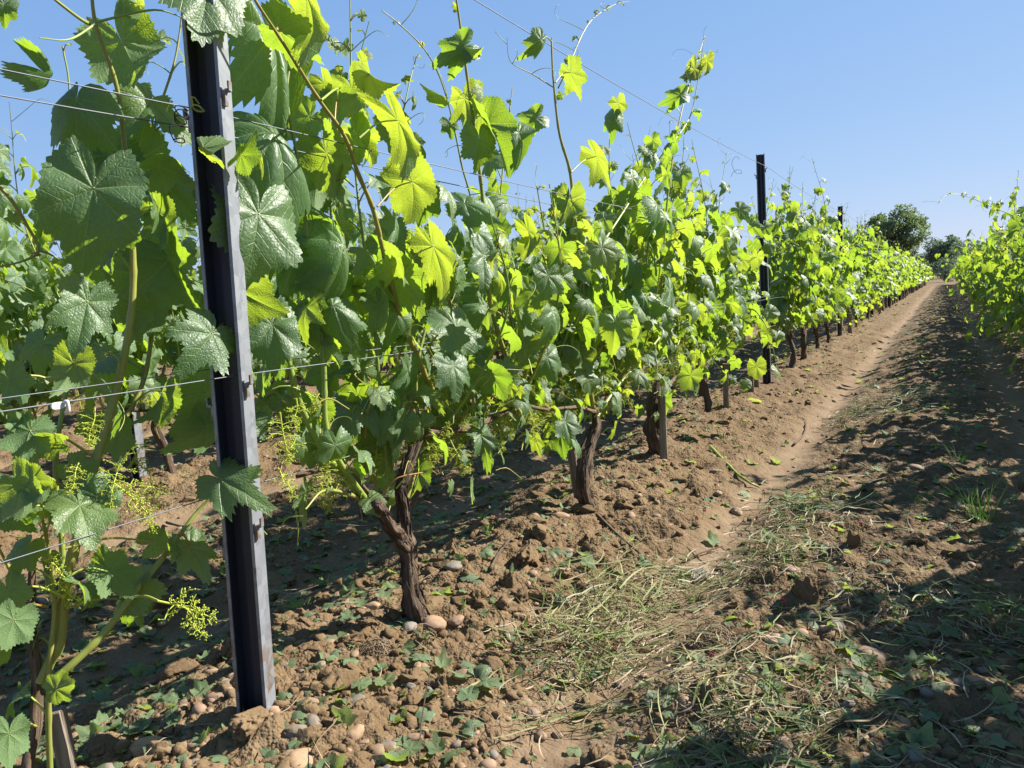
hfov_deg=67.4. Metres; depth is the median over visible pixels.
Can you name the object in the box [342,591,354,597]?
fallen leaf
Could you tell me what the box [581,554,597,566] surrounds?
fallen leaf
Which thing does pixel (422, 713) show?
twig
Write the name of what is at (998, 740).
fallen leaf
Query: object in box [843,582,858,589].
fallen leaf
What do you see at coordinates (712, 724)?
stone
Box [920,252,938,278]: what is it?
grapevine
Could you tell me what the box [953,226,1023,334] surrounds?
grapevine
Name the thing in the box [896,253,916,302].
grapevine
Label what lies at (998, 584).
stone
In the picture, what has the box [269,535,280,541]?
fallen leaf
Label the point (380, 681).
fallen leaf
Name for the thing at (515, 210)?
grapevine
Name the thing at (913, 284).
grapevine
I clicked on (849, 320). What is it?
wooden stake
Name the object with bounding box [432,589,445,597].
fallen leaf
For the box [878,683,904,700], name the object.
fallen leaf
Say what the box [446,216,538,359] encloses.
grapevine
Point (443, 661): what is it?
fallen leaf
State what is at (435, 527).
stone
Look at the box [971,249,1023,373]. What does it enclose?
grapevine
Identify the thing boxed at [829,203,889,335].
grapevine
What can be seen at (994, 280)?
grapevine
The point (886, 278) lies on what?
grapevine
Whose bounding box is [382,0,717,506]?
grapevine
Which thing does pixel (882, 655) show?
stone
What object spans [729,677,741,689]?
fallen leaf
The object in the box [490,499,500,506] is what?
fallen leaf
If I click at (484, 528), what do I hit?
fallen leaf
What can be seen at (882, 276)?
grapevine
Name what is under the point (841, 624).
stone
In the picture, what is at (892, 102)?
sky
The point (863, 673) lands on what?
stone
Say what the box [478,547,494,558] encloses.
fallen leaf
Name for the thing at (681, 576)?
fallen leaf
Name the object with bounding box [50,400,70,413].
wire clip
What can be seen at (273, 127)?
trellis wire
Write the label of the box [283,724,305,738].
stone
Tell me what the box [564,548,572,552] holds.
stone
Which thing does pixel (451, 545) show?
soil clod
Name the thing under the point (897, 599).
stone
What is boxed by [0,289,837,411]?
trellis wire
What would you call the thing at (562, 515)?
stone
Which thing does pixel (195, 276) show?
grapevine
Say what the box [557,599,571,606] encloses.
stone
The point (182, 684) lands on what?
fallen leaf
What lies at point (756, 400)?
fallen leaf
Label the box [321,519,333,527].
fallen leaf
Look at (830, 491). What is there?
grass tuft
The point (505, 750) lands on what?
fallen leaf
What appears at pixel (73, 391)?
grapevine
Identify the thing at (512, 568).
fallen leaf
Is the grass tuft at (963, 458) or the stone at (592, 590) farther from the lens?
the grass tuft at (963, 458)
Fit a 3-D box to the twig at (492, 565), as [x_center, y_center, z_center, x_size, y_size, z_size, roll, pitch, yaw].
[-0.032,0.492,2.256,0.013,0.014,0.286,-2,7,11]
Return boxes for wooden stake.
[52,705,77,767]
[567,447,577,497]
[658,395,667,459]
[722,363,728,407]
[748,375,753,392]
[754,379,758,387]
[848,314,851,333]
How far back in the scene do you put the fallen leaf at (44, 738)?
1.49 m
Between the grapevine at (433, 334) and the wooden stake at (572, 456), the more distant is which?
the grapevine at (433, 334)
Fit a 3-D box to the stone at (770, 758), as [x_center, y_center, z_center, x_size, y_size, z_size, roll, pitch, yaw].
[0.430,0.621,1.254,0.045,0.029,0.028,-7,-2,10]
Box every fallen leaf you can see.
[39,735,45,746]
[84,689,93,701]
[96,621,108,630]
[121,622,133,629]
[164,717,181,724]
[165,691,181,703]
[170,681,184,698]
[206,534,214,541]
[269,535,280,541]
[273,656,279,664]
[286,591,301,602]
[293,546,302,551]
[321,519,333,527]
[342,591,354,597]
[351,678,371,690]
[373,677,385,685]
[376,544,387,548]
[378,673,395,687]
[398,740,423,755]
[431,516,440,521]
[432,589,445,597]
[434,647,451,667]
[441,747,465,764]
[448,669,471,677]
[456,685,479,701]
[464,683,479,693]
[472,664,492,679]
[477,677,503,687]
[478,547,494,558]
[480,523,493,534]
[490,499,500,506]
[501,746,512,755]
[508,563,516,572]
[554,591,566,602]
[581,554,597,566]
[652,692,662,699]
[654,694,673,708]
[657,745,683,761]
[674,570,690,586]
[689,651,704,661]
[697,706,710,712]
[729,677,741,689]
[739,490,749,497]
[748,398,761,402]
[770,456,781,463]
[794,613,807,618]
[796,650,815,664]
[841,668,860,679]
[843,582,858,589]
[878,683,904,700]
[912,639,926,646]
[922,622,937,632]
[975,734,1014,747]
[1006,712,1020,722]
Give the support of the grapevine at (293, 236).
on the ground at (1006, 428)
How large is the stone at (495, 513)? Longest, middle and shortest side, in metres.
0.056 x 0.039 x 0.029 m
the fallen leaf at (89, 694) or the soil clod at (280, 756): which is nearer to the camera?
the soil clod at (280, 756)
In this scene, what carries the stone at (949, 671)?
on the ground at (1006, 428)
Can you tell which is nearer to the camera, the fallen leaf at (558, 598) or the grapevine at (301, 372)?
the fallen leaf at (558, 598)
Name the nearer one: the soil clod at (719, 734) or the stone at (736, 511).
the soil clod at (719, 734)
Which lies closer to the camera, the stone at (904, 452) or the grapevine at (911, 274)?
the stone at (904, 452)
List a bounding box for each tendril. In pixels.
[169,125,184,143]
[174,105,189,127]
[189,96,204,112]
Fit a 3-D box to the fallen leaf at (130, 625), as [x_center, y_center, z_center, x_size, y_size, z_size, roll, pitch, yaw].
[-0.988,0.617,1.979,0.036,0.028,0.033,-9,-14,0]
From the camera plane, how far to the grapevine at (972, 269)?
12.47 m
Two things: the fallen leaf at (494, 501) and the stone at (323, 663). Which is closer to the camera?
the stone at (323, 663)
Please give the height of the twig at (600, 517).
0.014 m
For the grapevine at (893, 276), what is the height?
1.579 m
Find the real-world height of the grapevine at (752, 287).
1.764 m
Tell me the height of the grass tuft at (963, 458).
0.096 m
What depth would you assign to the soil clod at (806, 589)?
1.88 m
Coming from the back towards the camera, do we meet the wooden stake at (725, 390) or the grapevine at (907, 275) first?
the grapevine at (907, 275)
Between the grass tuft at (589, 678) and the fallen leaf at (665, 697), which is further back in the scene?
the grass tuft at (589, 678)
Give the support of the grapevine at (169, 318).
on the ground at (1006, 428)
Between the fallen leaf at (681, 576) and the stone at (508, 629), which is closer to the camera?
the stone at (508, 629)
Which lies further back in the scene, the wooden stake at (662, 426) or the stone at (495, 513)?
the wooden stake at (662, 426)
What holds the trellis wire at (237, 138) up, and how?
attached to the metal post at (209, 88)
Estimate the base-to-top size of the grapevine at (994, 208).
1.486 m
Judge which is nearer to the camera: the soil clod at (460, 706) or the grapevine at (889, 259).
the soil clod at (460, 706)
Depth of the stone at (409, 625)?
1.79 m
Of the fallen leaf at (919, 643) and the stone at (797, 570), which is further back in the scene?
the stone at (797, 570)
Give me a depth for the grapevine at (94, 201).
1.28 m
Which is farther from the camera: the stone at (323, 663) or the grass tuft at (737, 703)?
the stone at (323, 663)
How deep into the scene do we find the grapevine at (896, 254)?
16.99 m
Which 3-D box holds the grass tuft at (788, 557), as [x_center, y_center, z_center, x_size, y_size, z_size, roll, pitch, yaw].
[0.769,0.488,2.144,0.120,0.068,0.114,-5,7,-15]
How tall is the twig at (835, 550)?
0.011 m
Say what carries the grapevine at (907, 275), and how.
on the ground at (1006, 428)
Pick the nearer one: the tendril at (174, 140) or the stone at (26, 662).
the tendril at (174, 140)
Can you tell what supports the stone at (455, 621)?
on the ground at (1006, 428)
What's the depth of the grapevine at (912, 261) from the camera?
24.90 m
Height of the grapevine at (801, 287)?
1.844 m
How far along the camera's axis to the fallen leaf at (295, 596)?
2.11 m
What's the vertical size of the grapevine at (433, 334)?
1.688 m
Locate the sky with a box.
[0,0,1023,276]
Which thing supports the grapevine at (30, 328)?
on the ground at (1006, 428)
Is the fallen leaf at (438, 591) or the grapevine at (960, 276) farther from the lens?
the grapevine at (960, 276)
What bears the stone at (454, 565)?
on the ground at (1006, 428)
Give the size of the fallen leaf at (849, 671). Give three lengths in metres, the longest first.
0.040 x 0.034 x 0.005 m
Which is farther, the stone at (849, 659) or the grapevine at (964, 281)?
the grapevine at (964, 281)
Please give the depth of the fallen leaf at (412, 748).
1.34 m
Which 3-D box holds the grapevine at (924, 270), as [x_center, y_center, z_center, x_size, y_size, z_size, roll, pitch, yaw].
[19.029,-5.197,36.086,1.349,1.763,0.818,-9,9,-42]
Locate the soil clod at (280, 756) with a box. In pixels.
[261,752,287,763]
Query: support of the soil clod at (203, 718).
on the ground at (1006, 428)
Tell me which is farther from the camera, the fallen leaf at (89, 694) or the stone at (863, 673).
the fallen leaf at (89, 694)
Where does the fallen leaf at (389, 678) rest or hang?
on the ground at (1006, 428)
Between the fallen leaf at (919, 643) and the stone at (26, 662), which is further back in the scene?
the stone at (26, 662)
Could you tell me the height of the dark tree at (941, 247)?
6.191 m
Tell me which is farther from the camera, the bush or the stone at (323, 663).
the bush
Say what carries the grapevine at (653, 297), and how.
on the ground at (1006, 428)
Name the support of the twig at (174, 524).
on the ground at (1006, 428)
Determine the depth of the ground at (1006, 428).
2.42 m
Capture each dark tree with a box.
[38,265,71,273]
[922,234,964,268]
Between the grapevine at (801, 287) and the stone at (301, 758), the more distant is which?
the grapevine at (801, 287)
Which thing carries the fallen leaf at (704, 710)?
on the ground at (1006, 428)
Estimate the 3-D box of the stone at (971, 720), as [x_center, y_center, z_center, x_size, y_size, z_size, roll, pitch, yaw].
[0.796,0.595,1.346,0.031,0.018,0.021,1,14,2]
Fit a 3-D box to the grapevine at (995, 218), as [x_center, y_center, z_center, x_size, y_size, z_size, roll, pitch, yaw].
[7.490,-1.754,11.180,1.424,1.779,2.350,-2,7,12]
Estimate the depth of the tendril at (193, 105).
1.29 m
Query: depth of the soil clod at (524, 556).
2.19 m
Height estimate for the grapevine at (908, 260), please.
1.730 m
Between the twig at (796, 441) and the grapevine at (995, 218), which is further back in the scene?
the grapevine at (995, 218)
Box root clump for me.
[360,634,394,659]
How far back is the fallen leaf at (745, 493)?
2.96 m
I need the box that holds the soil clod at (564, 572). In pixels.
[555,568,571,578]
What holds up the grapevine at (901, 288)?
on the ground at (1006, 428)
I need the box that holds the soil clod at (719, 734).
[714,732,736,744]
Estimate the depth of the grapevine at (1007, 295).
5.97 m
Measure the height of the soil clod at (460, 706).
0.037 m
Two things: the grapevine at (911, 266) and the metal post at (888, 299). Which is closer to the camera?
the metal post at (888, 299)
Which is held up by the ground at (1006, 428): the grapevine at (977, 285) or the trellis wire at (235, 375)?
the grapevine at (977, 285)
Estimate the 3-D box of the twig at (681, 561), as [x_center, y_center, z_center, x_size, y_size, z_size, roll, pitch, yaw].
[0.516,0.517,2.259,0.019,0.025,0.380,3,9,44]
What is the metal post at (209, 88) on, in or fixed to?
on the ground at (1006, 428)
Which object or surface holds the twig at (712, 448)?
on the ground at (1006, 428)
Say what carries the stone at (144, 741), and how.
on the ground at (1006, 428)
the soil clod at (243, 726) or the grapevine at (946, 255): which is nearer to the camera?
the soil clod at (243, 726)
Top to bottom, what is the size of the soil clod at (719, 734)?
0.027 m
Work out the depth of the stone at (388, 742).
1.37 m
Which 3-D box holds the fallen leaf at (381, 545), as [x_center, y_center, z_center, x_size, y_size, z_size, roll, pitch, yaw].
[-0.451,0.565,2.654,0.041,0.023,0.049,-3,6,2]
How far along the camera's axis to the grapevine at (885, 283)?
12.63 m
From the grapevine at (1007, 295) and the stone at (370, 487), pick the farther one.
the grapevine at (1007, 295)
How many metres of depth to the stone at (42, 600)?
2.11 m
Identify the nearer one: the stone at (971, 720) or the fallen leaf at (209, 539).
the stone at (971, 720)
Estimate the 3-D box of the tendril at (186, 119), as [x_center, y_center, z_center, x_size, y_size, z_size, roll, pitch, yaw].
[-0.546,-0.442,1.270,0.025,0.034,0.012,-8,8,-37]
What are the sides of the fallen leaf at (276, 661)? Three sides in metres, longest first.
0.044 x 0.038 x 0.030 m
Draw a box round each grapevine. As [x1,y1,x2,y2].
[0,0,277,767]
[0,99,275,473]
[0,128,95,424]
[2,262,54,354]
[10,269,88,361]
[13,231,202,418]
[29,255,77,396]
[139,0,569,622]
[153,274,197,379]
[154,270,202,363]
[253,131,440,397]
[348,208,502,373]
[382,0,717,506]
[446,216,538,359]
[494,192,545,267]
[540,36,781,454]
[620,121,784,411]
[646,179,776,396]
[736,156,864,367]
[737,247,759,303]
[744,233,772,318]
[749,178,852,359]
[806,242,871,349]
[809,203,868,342]
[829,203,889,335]
[837,219,882,319]
[849,224,896,326]
[856,210,900,320]
[865,220,891,318]
[876,236,909,313]
[876,255,904,297]
[877,237,901,310]
[877,247,905,310]
[883,250,911,307]
[890,246,913,304]
[890,246,914,306]
[894,241,910,302]
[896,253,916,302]
[900,245,917,299]
[902,248,916,298]
[902,250,922,294]
[903,248,923,297]
[903,264,918,283]
[906,249,923,294]
[906,259,920,295]
[911,256,926,292]
[917,257,929,289]
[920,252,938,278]
[923,192,1021,219]
[935,246,982,301]
[945,245,982,296]
[947,239,1003,309]
[947,262,961,288]
[952,240,973,265]
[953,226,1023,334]
[954,230,982,292]
[954,240,984,300]
[957,228,1008,314]
[957,247,977,297]
[958,218,1008,303]
[960,170,1023,322]
[961,200,1019,303]
[961,224,1006,315]
[964,214,1023,342]
[966,206,1023,352]
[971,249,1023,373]
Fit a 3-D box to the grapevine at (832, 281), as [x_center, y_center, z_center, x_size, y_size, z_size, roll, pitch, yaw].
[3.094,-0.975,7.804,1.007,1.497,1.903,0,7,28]
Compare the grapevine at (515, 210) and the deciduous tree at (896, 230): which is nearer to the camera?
the grapevine at (515, 210)
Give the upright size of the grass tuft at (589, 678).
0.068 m
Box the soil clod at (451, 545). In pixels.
[446,539,456,550]
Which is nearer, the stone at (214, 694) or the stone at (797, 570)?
the stone at (214, 694)
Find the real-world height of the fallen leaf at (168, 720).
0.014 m
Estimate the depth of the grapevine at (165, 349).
3.33 m
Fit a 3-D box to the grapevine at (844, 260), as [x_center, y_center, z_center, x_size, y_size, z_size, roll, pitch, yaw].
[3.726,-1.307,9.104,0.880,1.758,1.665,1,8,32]
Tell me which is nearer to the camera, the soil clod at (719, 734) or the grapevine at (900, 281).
the soil clod at (719, 734)
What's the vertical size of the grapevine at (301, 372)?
1.894 m
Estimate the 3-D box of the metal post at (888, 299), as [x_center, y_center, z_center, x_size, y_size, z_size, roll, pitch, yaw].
[9.106,-2.583,18.558,0.060,1.720,0.038,0,7,27]
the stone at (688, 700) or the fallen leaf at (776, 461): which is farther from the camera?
the fallen leaf at (776, 461)
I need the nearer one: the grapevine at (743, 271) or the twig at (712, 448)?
the twig at (712, 448)
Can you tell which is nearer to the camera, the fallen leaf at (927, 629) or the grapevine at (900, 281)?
the fallen leaf at (927, 629)
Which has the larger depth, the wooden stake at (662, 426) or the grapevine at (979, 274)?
the grapevine at (979, 274)
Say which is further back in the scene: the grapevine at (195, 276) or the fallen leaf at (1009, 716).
the grapevine at (195, 276)
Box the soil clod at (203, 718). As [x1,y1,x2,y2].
[189,712,217,729]
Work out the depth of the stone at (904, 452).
3.37 m
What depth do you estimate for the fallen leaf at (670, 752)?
1.31 m
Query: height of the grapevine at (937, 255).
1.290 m
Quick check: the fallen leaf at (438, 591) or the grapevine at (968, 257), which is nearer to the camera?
the fallen leaf at (438, 591)
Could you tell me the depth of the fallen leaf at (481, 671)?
1.62 m
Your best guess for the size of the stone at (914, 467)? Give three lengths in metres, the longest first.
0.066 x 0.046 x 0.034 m
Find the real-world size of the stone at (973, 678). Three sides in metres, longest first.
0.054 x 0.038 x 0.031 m
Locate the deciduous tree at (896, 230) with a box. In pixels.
[865,203,932,259]
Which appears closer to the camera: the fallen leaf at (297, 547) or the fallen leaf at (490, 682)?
the fallen leaf at (490, 682)
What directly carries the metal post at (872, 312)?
on the ground at (1006, 428)
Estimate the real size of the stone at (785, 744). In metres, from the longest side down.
0.061 x 0.037 x 0.036 m
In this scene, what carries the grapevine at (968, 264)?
on the ground at (1006, 428)
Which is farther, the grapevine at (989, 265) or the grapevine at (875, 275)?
the grapevine at (875, 275)
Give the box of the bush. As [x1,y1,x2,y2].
[931,257,957,281]
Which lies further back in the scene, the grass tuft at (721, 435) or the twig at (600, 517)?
the grass tuft at (721, 435)
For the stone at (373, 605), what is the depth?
1.90 m
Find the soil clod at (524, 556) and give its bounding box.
[512,545,536,568]
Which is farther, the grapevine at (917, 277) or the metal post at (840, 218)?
the grapevine at (917, 277)
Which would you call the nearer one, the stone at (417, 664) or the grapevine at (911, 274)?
the stone at (417, 664)
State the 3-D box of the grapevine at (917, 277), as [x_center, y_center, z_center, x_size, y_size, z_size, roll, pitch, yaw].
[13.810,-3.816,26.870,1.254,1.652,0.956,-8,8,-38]
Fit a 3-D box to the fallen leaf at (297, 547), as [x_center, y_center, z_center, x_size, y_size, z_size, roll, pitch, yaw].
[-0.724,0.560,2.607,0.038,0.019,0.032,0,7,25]
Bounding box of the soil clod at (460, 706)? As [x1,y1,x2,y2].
[454,701,476,713]
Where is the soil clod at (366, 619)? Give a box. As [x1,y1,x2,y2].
[355,611,380,626]
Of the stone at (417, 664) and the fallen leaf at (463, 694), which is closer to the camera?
the fallen leaf at (463, 694)
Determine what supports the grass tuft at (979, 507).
on the ground at (1006, 428)
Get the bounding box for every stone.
[23,656,44,664]
[38,597,47,603]
[127,736,164,757]
[204,691,226,700]
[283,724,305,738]
[287,747,312,767]
[304,714,320,730]
[305,697,318,703]
[314,661,325,667]
[330,596,339,602]
[346,724,363,741]
[352,694,364,702]
[365,601,379,609]
[367,484,380,490]
[380,740,395,745]
[402,620,416,632]
[407,733,422,740]
[413,661,420,667]
[422,615,445,631]
[431,526,440,531]
[445,561,462,570]
[448,614,463,626]
[452,668,472,680]
[492,510,504,516]
[495,621,517,637]
[554,512,569,518]
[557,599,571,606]
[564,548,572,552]
[585,583,597,593]
[678,694,694,708]
[684,566,709,582]
[706,716,737,734]
[730,507,742,515]
[763,636,777,644]
[766,754,785,763]
[773,735,796,756]
[782,564,800,572]
[785,655,796,661]
[828,619,845,630]
[841,658,856,664]
[856,646,888,662]
[859,672,867,681]
[886,713,910,724]
[888,596,906,604]
[898,449,911,455]
[907,464,921,469]
[942,668,952,674]
[951,504,966,510]
[961,717,975,724]
[964,675,991,687]
[987,580,1001,587]
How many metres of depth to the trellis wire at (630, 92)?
3.02 m
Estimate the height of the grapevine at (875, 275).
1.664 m
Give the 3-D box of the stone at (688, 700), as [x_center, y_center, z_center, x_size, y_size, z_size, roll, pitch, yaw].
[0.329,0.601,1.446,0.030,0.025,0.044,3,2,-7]
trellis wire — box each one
[0,68,806,244]
[0,94,786,244]
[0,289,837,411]
[0,295,778,398]
[0,322,785,563]
[475,0,914,254]
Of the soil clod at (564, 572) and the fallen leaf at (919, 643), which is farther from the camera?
the soil clod at (564, 572)
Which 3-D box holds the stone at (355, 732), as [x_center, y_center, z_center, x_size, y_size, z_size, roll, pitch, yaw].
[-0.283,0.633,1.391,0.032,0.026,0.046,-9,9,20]
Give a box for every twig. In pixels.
[165,521,217,537]
[418,663,432,761]
[489,536,511,570]
[596,513,646,558]
[652,546,722,577]
[709,445,759,487]
[781,657,800,708]
[793,420,806,444]
[832,548,856,583]
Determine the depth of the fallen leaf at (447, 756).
1.33 m
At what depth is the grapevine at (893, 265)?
15.98 m
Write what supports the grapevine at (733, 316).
on the ground at (1006, 428)
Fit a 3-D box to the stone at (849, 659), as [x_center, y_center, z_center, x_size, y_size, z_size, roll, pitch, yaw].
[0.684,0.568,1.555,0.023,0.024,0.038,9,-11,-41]
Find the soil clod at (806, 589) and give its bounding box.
[791,576,818,604]
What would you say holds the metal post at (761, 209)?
on the ground at (1006, 428)
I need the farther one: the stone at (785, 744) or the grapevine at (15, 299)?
the grapevine at (15, 299)
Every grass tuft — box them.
[572,653,612,690]
[713,428,729,439]
[720,681,767,719]
[764,543,811,567]
[821,485,843,495]
[902,489,940,503]
[924,467,1023,522]
[941,442,977,463]
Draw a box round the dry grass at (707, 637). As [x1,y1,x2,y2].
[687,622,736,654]
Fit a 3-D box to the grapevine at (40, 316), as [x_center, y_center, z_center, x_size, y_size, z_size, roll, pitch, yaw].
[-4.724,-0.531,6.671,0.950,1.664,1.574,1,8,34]
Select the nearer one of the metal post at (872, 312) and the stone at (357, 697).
the stone at (357, 697)
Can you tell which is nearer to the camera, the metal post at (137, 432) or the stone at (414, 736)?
the stone at (414, 736)
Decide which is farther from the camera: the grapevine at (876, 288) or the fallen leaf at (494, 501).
the grapevine at (876, 288)
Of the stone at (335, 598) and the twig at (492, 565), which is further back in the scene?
the twig at (492, 565)
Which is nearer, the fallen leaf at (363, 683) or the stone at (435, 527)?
the fallen leaf at (363, 683)
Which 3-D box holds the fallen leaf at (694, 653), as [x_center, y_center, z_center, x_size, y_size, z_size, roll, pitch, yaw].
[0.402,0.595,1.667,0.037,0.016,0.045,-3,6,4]
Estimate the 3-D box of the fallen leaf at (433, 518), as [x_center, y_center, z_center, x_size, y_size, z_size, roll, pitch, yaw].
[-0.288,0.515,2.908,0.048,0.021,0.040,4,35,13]
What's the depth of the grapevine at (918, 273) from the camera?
28.68 m
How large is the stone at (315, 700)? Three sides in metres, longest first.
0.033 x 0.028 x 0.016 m
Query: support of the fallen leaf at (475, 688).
on the ground at (1006, 428)
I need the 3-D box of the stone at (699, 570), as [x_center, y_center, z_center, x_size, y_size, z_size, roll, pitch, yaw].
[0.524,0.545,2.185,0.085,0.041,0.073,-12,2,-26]
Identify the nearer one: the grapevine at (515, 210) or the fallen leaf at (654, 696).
the fallen leaf at (654, 696)
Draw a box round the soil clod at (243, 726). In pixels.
[227,706,268,745]
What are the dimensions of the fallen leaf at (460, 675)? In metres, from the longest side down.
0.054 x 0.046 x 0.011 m
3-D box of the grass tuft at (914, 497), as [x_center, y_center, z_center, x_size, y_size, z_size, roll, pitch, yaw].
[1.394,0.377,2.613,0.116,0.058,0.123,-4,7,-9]
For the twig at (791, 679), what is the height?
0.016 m
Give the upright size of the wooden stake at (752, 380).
0.221 m
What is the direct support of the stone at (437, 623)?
on the ground at (1006, 428)
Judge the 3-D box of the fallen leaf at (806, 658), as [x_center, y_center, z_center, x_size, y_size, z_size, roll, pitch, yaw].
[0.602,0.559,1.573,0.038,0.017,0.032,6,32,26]
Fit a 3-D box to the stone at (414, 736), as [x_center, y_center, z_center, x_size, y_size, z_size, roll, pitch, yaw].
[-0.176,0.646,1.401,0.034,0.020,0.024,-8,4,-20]
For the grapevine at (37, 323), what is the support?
on the ground at (1006, 428)
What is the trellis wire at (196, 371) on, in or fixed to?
attached to the metal post at (209, 88)
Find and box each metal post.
[123,376,146,481]
[181,0,275,713]
[754,153,770,383]
[837,206,842,334]
[870,238,873,316]
[887,241,889,306]
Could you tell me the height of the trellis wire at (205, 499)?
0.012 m
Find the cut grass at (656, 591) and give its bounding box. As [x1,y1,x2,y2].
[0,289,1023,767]
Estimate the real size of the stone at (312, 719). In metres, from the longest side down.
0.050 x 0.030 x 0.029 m
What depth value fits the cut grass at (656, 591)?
1.72 m
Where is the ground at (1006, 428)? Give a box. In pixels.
[0,274,1023,767]
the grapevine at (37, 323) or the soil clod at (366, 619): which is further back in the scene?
the grapevine at (37, 323)
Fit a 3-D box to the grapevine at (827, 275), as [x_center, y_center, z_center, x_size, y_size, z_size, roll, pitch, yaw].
[2.822,-1.114,7.491,0.924,1.866,1.490,0,7,25]
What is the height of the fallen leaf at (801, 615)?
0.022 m
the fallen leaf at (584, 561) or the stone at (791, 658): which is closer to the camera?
the stone at (791, 658)
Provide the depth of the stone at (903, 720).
1.32 m
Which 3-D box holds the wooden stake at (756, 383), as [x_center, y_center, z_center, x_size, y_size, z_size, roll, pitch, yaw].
[1.743,-0.021,5.479,0.031,0.247,0.032,-3,6,1]
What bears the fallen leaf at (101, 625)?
on the ground at (1006, 428)
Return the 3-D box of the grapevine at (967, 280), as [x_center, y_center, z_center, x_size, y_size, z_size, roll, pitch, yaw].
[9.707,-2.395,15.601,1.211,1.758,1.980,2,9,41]
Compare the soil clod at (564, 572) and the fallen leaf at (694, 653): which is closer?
the fallen leaf at (694, 653)
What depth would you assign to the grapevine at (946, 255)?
15.28 m
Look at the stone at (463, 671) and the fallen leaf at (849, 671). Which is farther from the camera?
the stone at (463, 671)
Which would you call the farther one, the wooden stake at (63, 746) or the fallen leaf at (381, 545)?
the fallen leaf at (381, 545)
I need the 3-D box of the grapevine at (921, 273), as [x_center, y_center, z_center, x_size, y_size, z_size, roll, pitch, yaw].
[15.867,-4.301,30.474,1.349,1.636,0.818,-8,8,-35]
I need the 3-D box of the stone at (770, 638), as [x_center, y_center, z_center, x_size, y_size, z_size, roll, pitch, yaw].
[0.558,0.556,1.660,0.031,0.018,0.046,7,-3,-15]
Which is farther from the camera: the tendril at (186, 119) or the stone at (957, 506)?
the stone at (957, 506)

